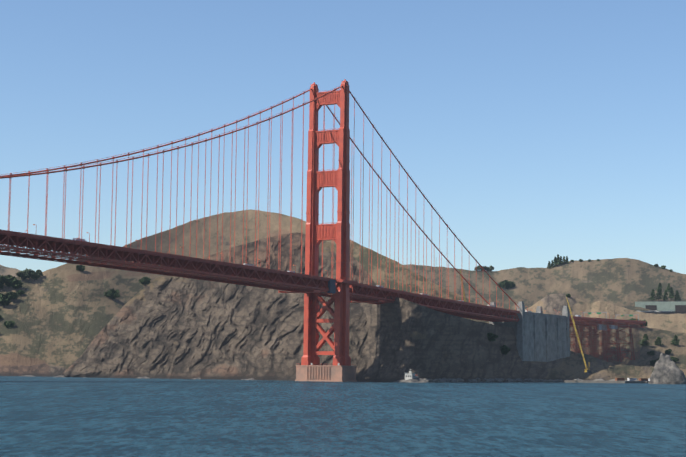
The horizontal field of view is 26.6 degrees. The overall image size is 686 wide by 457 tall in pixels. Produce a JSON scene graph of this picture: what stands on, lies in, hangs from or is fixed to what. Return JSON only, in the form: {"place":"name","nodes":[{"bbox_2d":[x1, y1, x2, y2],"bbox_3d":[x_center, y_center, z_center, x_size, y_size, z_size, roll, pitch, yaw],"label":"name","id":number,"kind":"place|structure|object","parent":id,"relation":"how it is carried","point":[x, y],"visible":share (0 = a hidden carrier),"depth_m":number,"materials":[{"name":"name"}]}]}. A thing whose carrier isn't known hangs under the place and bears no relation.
{"place":"outdoors","nodes":[
{"label":"outdoors","id":0,"kind":"place"},
{"bbox_2d":[0,265,20,276],"bbox_3d":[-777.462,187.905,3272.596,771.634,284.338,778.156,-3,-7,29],"label":"hill","id":1,"kind":"structure","parent":0,"point":[4,270],"depth_m":3488.55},
{"bbox_2d":[59,232,375,380],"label":"cliff","id":2,"kind":"structure","parent":0,"point":[167,327],"depth_m":1285.15,"materials":[{"name":"stone"}]},
{"bbox_2d":[0,209,488,376],"bbox_3d":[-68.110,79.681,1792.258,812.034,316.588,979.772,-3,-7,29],"label":"hill","id":3,"kind":"structure","parent":0,"point":[61,316],"depth_m":1678.30,"materials":[{"name":"brown soil"}]},
{"bbox_2d":[16,265,493,281],"bbox_3d":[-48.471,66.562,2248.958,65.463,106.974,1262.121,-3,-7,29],"label":"eucalyptus trees","id":4,"kind":"object","parent":3,"relation":"on","point":[28,273],"depth_m":1721.96,"materials":[{"name":"green plant"}]},
{"bbox_2d":[489,302,569,361],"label":"concrete pylon","id":5,"kind":"object","parent":3,"relation":"on","point":[540,336],"visible":0.54,"depth_m":1432.08,"materials":[{"name":"concrete"}]},
{"bbox_2d":[0,254,680,365],"bbox_3d":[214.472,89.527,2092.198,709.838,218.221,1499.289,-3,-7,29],"label":"trees","id":6,"kind":"object","parent":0,"point":[11,281],"depth_m":1716.03,"materials":[{"name":"green plant"}]},
{"bbox_2d":[0,376,685,456],"bbox_3d":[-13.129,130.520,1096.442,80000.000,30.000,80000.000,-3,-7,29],"label":"sea water","id":7,"kind":"structure","parent":0,"point":[40,416],"depth_m":186.50,"materials":[{"name":"blue liquid"}]},
{"bbox_2d":[295,365,356,381],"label":"tower pier","id":8,"kind":"structure","parent":7,"relation":"in","point":[333,373],"depth_m":1088.60,"materials":[{"name":"concrete"}]},
{"bbox_2d":[301,80,350,365],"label":"bridge tower","id":9,"kind":"structure","parent":8,"relation":"on","point":[339,179],"depth_m":1105.22,"materials":[{"name":"red metal"}]},
{"bbox_2d":[0,85,518,307],"bbox_3d":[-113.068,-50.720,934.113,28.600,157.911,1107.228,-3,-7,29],"label":"cables","id":10,"kind":"object","parent":9,"relation":"hanging from","point":[26,174],"visible":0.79,"depth_m":1009.07,"materials":[{"name":"orange paint"}]},
{"bbox_2d":[8,96,515,309],"bbox_3d":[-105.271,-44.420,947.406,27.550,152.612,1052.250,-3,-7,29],"label":"suspender ropes","id":11,"kind":"object","parent":10,"relation":"hanging from","point":[267,209],"visible":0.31,"depth_m":1042.63,"materials":[{"name":"orange paint"}]},
{"bbox_2d":[9,89,515,304],"bbox_3d":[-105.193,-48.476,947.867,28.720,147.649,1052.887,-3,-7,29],"label":"cable bands","id":12,"kind":"object","parent":10,"relation":"attached to","point":[303,104],"visible":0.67,"depth_m":1009.96,"materials":[{"name":"orange paint"}]},
{"bbox_2d":[0,231,519,321],"bbox_3d":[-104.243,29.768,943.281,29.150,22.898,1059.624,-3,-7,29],"label":"deck truss","id":13,"kind":"object","parent":9,"relation":"attached to","point":[205,270],"visible":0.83,"depth_m":954.33,"materials":[{"name":"red metal"}]},
{"bbox_2d":[0,229,519,311],"bbox_3d":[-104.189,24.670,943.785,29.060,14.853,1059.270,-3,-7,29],"label":"deck railing","id":14,"kind":"object","parent":13,"relation":"attached to","point":[231,264],"visible":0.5,"depth_m":950.19,"materials":[{"name":"red metal"}]},
{"bbox_2d":[89,233,479,303],"bbox_3d":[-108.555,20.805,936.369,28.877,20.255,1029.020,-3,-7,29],"label":"street lamps","id":15,"kind":"object","parent":13,"relation":"attached to","point":[260,264],"visible":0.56,"depth_m":998.78,"materials":[{"name":"red metal"}]},
{"bbox_2d":[73,238,580,316],"bbox_3d":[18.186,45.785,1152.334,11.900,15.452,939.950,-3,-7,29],"label":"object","id":16,"kind":"object","parent":13,"relation":"on","point":[78,239],"visible":0.29,"depth_m":1048.00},
{"bbox_2d":[278,289,384,302],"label":"maintenance traveller","id":17,"kind":"object","parent":13,"relation":"on","point":[315,291],"visible":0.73,"depth_m":1072.80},
{"bbox_2d":[327,279,335,292],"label":"maintenance scaffold wrap","id":18,"kind":"object","parent":13,"relation":"attached to","point":[332,285],"visible":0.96,"depth_m":1081.38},
{"bbox_2d":[243,263,530,311],"bbox_3d":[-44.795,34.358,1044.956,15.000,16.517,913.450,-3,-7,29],"label":"vehicles","id":19,"kind":"object","parent":13,"relation":"on","point":[420,293],"visible":0.25,"depth_m":1226.01,"materials":[{"name":"white metal"}]},
{"bbox_2d":[336,277,357,287],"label":"tower balcony","id":20,"kind":"structure","parent":9,"relation":"attached to","point":[346,282],"depth_m":1091.88,"materials":[{"name":"red metal"}]},
{"bbox_2d":[402,378,427,382],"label":"rock base","id":21,"kind":"object","parent":7,"relation":"in","point":[417,380],"visible":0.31,"depth_m":1071.85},
{"bbox_2d":[405,369,417,379],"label":"lighthouse building","id":22,"kind":"structure","parent":21,"relation":"on","point":[409,374],"depth_m":1076.53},
{"bbox_2d":[569,322,685,368],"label":"hillside","id":23,"kind":"structure","parent":7,"relation":"in","point":[677,351],"depth_m":1710.62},
{"bbox_2d":[571,319,639,361],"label":"towers","id":24,"kind":"structure","parent":23,"relation":"on","point":[595,348],"depth_m":1595.91,"materials":[{"name":"brown metal"}]},
{"bbox_2d":[569,316,645,361],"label":"approach viaduct","id":25,"kind":"object","parent":23,"relation":"on","point":[627,322],"visible":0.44,"depth_m":1613.09,"materials":[{"name":"red metal"}]},
{"bbox_2d":[597,324,617,330],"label":"containment wrap","id":26,"kind":"object","parent":25,"relation":"on","point":[612,327],"visible":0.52,"depth_m":1598.67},
{"bbox_2d":[649,352,685,383],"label":"sea rock","id":27,"kind":"object","parent":7,"relation":"in","point":[667,370],"visible":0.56,"depth_m":1282.85,"materials":[{"name":"grey stone"}]},
{"bbox_2d":[0,0,685,273],"label":"sky","id":28,"kind":"structure","parent":0,"point":[538,131],"materials":[{"name":"blue"}]},
{"bbox_2d":[356,281,685,381],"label":"bluff","id":29,"kind":"structure","parent":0,"point":[404,336],"depth_m":1198.09,"materials":[{"name":"stone"}]},
{"bbox_2d":[566,298,591,372],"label":"crane","id":30,"kind":"object","parent":29,"relation":"on","point":[588,371],"visible":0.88,"depth_m":1422.57,"materials":[{"name":"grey metal"}]},
{"bbox_2d":[566,297,588,371],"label":"crane boom","id":31,"kind":"object","parent":30,"relation":"attached to","point":[586,369],"visible":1,"depth_m":1449.71,"materials":[{"name":"yellow metal"}]},
{"bbox_2d":[404,258,685,313],"bbox_3d":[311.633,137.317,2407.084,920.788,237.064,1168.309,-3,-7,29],"label":"hills","id":32,"kind":"structure","parent":0,"point":[627,283],"depth_m":2639.69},
{"bbox_2d":[525,293,685,332],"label":"knolls","id":33,"kind":"structure","parent":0,"point":[553,304],"depth_m":1942.13,"materials":[{"name":"brown soil"}]},
{"bbox_2d":[564,380,649,382],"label":"barge","id":34,"kind":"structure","parent":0,"point":[579,381],"depth_m":1367.77},
{"bbox_2d":[424,377,649,382],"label":"shore riprap rocks","id":35,"kind":"object","parent":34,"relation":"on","point":[444,379],"visible":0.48,"depth_m":1289.38,"materials":[{"name":"grey stone"}]},
{"bbox_2d":[638,311,679,312],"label":"hillside highway","id":36,"kind":"structure","parent":0,"point":[660,312],"depth_m":2371.58,"materials":[{"name":"grey"}]},
{"bbox_2d":[635,302,685,312],"bbox_3d":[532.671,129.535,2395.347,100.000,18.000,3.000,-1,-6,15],"label":"building","id":37,"kind":"structure","parent":36,"relation":"on","point":[665,306],"depth_m":2395.31,"materials":[{"name":"concrete"}]},
{"bbox_2d":[645,305,685,311],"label":"building windows","id":38,"kind":"structure","parent":37,"relation":"attached to","point":[680,308],"depth_m":2388.81,"materials":[{"name":"brown"}]},
{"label":"crawler crane","id":39,"kind":"object","parent":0,"visible":0},
{"bbox_2d":[460,269,471,319],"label":"crane boom","id":40,"kind":"object","parent":39,"relation":"attached to","point":[463,287],"visible":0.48,"depth_m":1404.00,"materials":[{"name":"brown"}]}
]}

